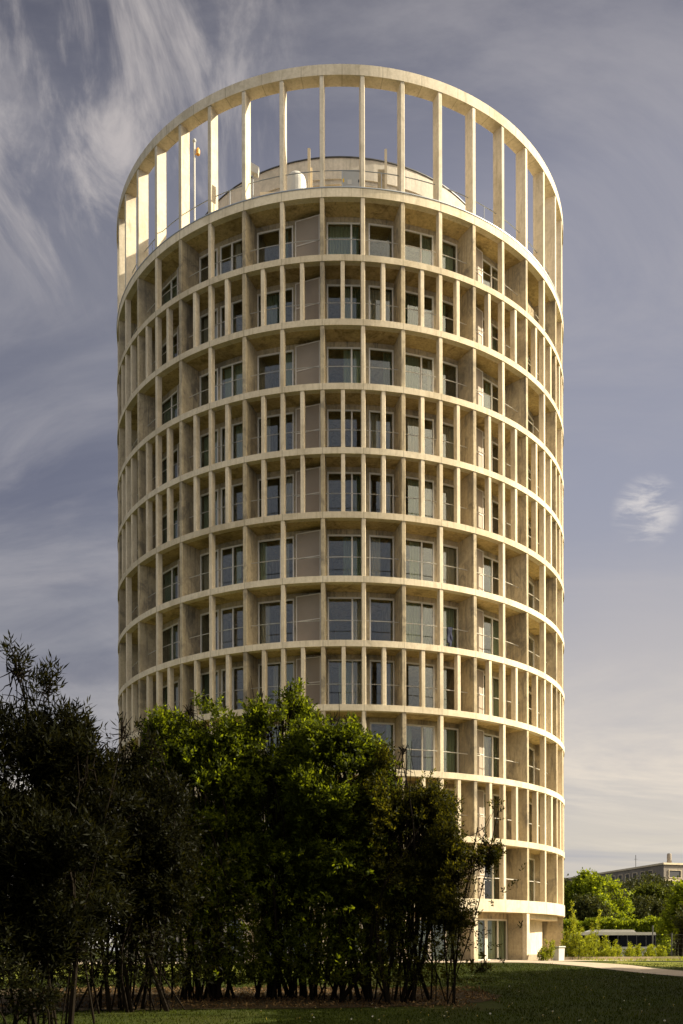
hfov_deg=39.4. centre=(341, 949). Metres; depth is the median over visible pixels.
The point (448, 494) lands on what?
window
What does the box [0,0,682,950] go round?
sky
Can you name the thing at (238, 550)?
window
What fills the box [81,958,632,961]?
tower apron
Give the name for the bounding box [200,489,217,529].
window
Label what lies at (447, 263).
window
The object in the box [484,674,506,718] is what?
window
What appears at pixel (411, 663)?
window
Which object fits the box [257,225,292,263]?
window
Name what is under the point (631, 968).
garden path
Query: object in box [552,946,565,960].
litter bin
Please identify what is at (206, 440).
window
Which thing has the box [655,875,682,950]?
leafy tree
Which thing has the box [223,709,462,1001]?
evergreen tree
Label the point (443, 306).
window
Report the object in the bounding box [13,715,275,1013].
evergreen tree
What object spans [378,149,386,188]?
vent mast
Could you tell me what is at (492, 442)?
window
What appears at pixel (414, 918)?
window
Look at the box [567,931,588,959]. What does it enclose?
tall weed
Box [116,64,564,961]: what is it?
round tower
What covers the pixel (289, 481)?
window
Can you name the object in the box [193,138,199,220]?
beacon mast
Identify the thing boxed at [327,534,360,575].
window
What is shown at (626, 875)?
window
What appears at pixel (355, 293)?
window
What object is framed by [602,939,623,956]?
tall weed
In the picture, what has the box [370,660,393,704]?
window
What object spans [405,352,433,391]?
window
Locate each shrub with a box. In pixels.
[0,912,63,1023]
[568,901,582,955]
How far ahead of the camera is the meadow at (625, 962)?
42.65 m
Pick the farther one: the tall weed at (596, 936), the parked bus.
the parked bus
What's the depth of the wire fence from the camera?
62.00 m
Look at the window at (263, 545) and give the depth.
46.43 m
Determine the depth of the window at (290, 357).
46.22 m
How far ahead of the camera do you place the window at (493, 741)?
48.67 m
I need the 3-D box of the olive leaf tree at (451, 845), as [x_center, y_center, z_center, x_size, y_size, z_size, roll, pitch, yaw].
[2.903,-1.202,23.640,2.511,5.244,1.806,0,0,0]
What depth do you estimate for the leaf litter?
24.75 m
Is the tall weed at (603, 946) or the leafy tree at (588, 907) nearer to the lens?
the tall weed at (603, 946)
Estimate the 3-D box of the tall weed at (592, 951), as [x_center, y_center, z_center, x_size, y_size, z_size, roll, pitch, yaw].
[12.988,-0.158,49.796,1.163,1.459,1.576,0,0,23]
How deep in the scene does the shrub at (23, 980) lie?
18.22 m
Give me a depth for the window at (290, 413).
46.29 m
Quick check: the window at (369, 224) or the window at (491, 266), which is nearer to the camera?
the window at (369, 224)
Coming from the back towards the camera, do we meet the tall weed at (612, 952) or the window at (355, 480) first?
the tall weed at (612, 952)
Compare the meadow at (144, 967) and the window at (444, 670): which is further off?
the window at (444, 670)
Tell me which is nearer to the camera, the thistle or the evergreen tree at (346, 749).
the evergreen tree at (346, 749)
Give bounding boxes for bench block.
[527,954,542,959]
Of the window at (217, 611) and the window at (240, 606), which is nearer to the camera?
the window at (240, 606)
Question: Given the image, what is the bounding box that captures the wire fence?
[652,925,682,956]
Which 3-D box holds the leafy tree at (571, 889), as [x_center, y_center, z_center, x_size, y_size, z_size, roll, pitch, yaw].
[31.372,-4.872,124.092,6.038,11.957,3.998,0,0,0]
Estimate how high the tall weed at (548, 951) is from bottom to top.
1.225 m
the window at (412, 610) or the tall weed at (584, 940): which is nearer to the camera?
the window at (412, 610)
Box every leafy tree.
[563,874,571,920]
[564,867,601,915]
[567,892,617,921]
[577,870,635,920]
[624,893,665,920]
[627,880,673,914]
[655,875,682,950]
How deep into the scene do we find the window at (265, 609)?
46.50 m
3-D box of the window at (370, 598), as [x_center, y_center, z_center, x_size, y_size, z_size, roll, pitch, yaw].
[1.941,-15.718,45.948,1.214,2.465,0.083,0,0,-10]
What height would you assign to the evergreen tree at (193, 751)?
8.330 m
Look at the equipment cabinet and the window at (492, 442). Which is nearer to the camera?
the equipment cabinet
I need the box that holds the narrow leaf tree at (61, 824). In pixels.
[0,630,143,1023]
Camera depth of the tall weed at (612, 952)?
49.89 m
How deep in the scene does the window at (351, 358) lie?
45.96 m
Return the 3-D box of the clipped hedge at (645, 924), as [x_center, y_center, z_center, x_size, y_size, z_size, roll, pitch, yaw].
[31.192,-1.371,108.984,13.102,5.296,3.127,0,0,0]
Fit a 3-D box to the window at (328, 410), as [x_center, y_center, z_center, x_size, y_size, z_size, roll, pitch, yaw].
[0.235,-24.713,45.793,1.848,2.465,0.112,0,0,-1]
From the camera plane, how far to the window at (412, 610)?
46.56 m
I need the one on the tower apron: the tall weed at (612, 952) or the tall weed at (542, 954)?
the tall weed at (542, 954)
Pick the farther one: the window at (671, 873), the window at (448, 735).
the window at (671, 873)
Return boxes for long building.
[565,853,682,886]
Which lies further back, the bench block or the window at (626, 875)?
the window at (626, 875)
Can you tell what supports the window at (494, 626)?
in the round tower
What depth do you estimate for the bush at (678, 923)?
84.17 m
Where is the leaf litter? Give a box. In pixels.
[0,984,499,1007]
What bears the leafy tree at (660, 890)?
on the hillside
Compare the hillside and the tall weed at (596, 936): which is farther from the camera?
the hillside
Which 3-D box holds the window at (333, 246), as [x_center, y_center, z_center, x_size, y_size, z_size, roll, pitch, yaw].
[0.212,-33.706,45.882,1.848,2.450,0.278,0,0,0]
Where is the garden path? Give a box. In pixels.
[79,961,682,975]
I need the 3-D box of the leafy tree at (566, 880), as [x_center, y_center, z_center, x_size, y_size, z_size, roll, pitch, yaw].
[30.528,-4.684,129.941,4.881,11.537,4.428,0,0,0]
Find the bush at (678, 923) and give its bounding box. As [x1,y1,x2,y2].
[670,902,682,956]
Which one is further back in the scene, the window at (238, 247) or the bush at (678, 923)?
the bush at (678, 923)
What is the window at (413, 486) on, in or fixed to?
in the round tower
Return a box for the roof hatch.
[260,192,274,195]
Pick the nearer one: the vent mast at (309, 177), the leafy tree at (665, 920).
the vent mast at (309, 177)
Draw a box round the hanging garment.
[447,627,452,646]
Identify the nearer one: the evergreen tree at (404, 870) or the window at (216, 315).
the evergreen tree at (404, 870)
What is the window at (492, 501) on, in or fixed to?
in the round tower
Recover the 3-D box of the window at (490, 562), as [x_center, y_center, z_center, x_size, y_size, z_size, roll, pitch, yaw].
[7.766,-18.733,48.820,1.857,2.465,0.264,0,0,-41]
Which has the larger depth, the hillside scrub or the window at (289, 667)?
the hillside scrub
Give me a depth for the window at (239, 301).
47.03 m
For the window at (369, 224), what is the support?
in the round tower
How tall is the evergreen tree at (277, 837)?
8.808 m
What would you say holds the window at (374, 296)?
in the round tower
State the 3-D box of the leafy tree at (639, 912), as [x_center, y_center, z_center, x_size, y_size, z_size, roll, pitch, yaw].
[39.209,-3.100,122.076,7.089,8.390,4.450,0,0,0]
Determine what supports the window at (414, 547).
in the round tower
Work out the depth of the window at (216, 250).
47.72 m
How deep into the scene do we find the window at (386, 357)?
46.14 m
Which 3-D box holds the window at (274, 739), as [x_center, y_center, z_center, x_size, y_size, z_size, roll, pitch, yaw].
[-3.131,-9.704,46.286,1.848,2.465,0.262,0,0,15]
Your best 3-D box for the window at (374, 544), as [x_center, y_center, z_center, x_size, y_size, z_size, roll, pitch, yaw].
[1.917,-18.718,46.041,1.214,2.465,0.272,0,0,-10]
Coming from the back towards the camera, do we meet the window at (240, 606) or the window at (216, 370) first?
the window at (216, 370)
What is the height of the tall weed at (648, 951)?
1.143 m
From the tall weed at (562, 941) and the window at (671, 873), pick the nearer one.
the tall weed at (562, 941)
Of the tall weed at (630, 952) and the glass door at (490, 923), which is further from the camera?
the tall weed at (630, 952)
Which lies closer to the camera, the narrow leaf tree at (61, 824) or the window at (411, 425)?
the narrow leaf tree at (61, 824)
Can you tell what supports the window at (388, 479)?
in the round tower
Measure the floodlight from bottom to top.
2.800 m
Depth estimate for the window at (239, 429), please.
47.10 m
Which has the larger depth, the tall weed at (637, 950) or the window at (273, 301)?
the tall weed at (637, 950)
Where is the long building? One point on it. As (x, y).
(669, 870)
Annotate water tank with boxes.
[287,171,305,189]
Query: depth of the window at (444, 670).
47.13 m
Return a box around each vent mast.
[308,148,311,187]
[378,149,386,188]
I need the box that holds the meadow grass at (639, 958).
[569,956,682,960]
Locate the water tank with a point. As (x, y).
(296, 181)
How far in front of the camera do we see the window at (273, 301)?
46.40 m
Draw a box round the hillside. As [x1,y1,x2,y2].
[542,881,682,956]
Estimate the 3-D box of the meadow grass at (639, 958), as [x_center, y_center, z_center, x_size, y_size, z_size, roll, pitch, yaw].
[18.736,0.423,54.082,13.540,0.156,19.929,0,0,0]
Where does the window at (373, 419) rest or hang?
in the round tower
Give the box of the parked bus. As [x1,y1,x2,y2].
[567,930,655,956]
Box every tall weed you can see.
[537,947,550,960]
[540,938,556,960]
[559,925,577,956]
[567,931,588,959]
[577,927,594,956]
[579,934,601,958]
[586,909,602,952]
[596,934,608,956]
[598,946,617,956]
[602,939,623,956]
[617,941,636,956]
[626,944,642,956]
[641,944,656,956]
[652,945,667,956]
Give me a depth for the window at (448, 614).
47.23 m
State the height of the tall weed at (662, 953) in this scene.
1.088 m
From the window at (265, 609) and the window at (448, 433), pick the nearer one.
the window at (265, 609)
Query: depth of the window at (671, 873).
150.63 m
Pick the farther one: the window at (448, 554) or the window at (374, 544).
the window at (448, 554)
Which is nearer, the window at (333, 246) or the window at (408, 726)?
the window at (333, 246)
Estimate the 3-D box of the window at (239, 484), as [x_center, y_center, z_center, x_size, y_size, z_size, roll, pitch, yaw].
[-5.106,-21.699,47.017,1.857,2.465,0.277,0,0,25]
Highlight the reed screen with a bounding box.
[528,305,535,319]
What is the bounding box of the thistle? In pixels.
[474,959,492,972]
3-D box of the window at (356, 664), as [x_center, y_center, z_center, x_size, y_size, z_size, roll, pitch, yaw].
[0.267,-12.713,45.889,1.848,2.465,0.292,0,0,0]
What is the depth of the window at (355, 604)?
45.97 m
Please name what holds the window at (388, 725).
in the round tower
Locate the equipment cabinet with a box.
[343,170,358,186]
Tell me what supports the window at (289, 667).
in the round tower
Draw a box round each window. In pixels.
[199,248,217,282]
[200,308,217,344]
[200,368,217,405]
[200,429,217,467]
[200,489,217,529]
[200,549,218,590]
[200,610,218,652]
[201,670,218,713]
[220,238,241,274]
[220,299,241,336]
[220,361,241,398]
[221,421,242,461]
[221,483,242,523]
[221,544,242,586]
[221,605,242,648]
[221,666,242,709]
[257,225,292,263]
[257,287,292,326]
[257,350,293,389]
[258,412,293,453]
[258,474,293,516]
[258,536,293,580]
[258,599,293,643]
[258,661,293,704]
[269,724,280,750]
[327,222,359,254]
[327,284,360,318]
[327,347,365,382]
[327,409,365,446]
[327,472,360,510]
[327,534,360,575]
[328,597,360,639]
[328,659,361,703]
[368,223,392,257]
[369,285,392,321]
[369,348,393,385]
[369,410,393,448]
[369,472,393,512]
[369,535,393,576]
[369,597,393,640]
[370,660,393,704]
[370,722,394,768]
[405,229,432,265]
[405,290,433,328]
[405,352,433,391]
[405,414,433,454]
[406,476,433,517]
[406,538,433,581]
[406,600,433,644]
[406,662,434,707]
[406,724,434,770]
[411,918,429,960]
[430,924,458,960]
[442,239,456,272]
[442,300,452,331]
[442,361,457,397]
[443,422,453,459]
[443,483,453,521]
[443,544,457,584]
[443,605,457,647]
[443,666,453,708]
[443,727,458,772]
[444,788,454,827]
[478,919,485,959]
[483,259,504,295]
[483,318,505,355]
[483,377,505,416]
[483,436,505,476]
[483,495,505,536]
[484,555,505,597]
[484,615,505,657]
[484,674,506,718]
[484,733,506,778]
[484,792,506,838]
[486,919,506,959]
[625,873,629,880]
[668,870,680,877]
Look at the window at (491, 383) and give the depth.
48.61 m
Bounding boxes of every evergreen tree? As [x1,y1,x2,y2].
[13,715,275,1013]
[77,690,330,1000]
[157,676,399,999]
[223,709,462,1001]
[247,738,525,1003]
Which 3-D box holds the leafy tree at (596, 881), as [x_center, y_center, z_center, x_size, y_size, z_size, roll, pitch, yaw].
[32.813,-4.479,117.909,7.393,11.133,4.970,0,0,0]
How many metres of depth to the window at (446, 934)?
46.92 m
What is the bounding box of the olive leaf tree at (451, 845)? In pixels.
[409,797,507,1004]
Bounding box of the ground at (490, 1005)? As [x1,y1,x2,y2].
[0,951,682,1023]
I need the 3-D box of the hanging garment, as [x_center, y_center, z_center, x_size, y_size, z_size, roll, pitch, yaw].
[5.234,-15.129,46.124,0.289,0.950,0.140,0,0,-25]
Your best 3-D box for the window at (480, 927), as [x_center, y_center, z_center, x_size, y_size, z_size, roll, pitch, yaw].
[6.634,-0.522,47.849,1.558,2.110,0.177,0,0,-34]
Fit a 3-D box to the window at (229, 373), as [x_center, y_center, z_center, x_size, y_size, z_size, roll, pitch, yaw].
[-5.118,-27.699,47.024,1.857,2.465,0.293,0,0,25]
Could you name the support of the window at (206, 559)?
in the round tower
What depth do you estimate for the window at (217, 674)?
48.05 m
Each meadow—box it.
[2,964,398,979]
[592,958,682,966]
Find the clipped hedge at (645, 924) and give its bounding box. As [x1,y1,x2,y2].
[563,915,673,956]
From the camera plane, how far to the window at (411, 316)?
46.52 m
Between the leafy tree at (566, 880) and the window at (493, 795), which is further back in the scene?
the leafy tree at (566, 880)
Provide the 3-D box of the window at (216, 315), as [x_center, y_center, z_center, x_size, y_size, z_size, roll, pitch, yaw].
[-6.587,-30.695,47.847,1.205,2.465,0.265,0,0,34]
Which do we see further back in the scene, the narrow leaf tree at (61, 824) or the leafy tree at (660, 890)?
the leafy tree at (660, 890)
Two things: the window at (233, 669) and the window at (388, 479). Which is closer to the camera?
the window at (388, 479)
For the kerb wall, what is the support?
on the meadow at (625, 962)
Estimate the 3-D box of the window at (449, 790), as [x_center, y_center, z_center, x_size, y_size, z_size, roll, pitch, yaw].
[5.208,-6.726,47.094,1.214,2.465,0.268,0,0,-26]
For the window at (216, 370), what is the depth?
47.78 m
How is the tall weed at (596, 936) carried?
on the meadow at (625, 962)
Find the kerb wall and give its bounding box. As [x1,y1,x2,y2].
[564,957,680,959]
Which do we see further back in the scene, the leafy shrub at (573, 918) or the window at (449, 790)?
the leafy shrub at (573, 918)
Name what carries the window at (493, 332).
in the round tower
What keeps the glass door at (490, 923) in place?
in the round tower
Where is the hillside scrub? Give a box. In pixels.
[542,871,681,955]
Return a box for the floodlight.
[251,162,258,197]
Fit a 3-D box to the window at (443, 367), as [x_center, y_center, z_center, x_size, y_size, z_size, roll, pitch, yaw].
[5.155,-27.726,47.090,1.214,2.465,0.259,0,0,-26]
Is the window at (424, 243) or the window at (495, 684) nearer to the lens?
the window at (424, 243)

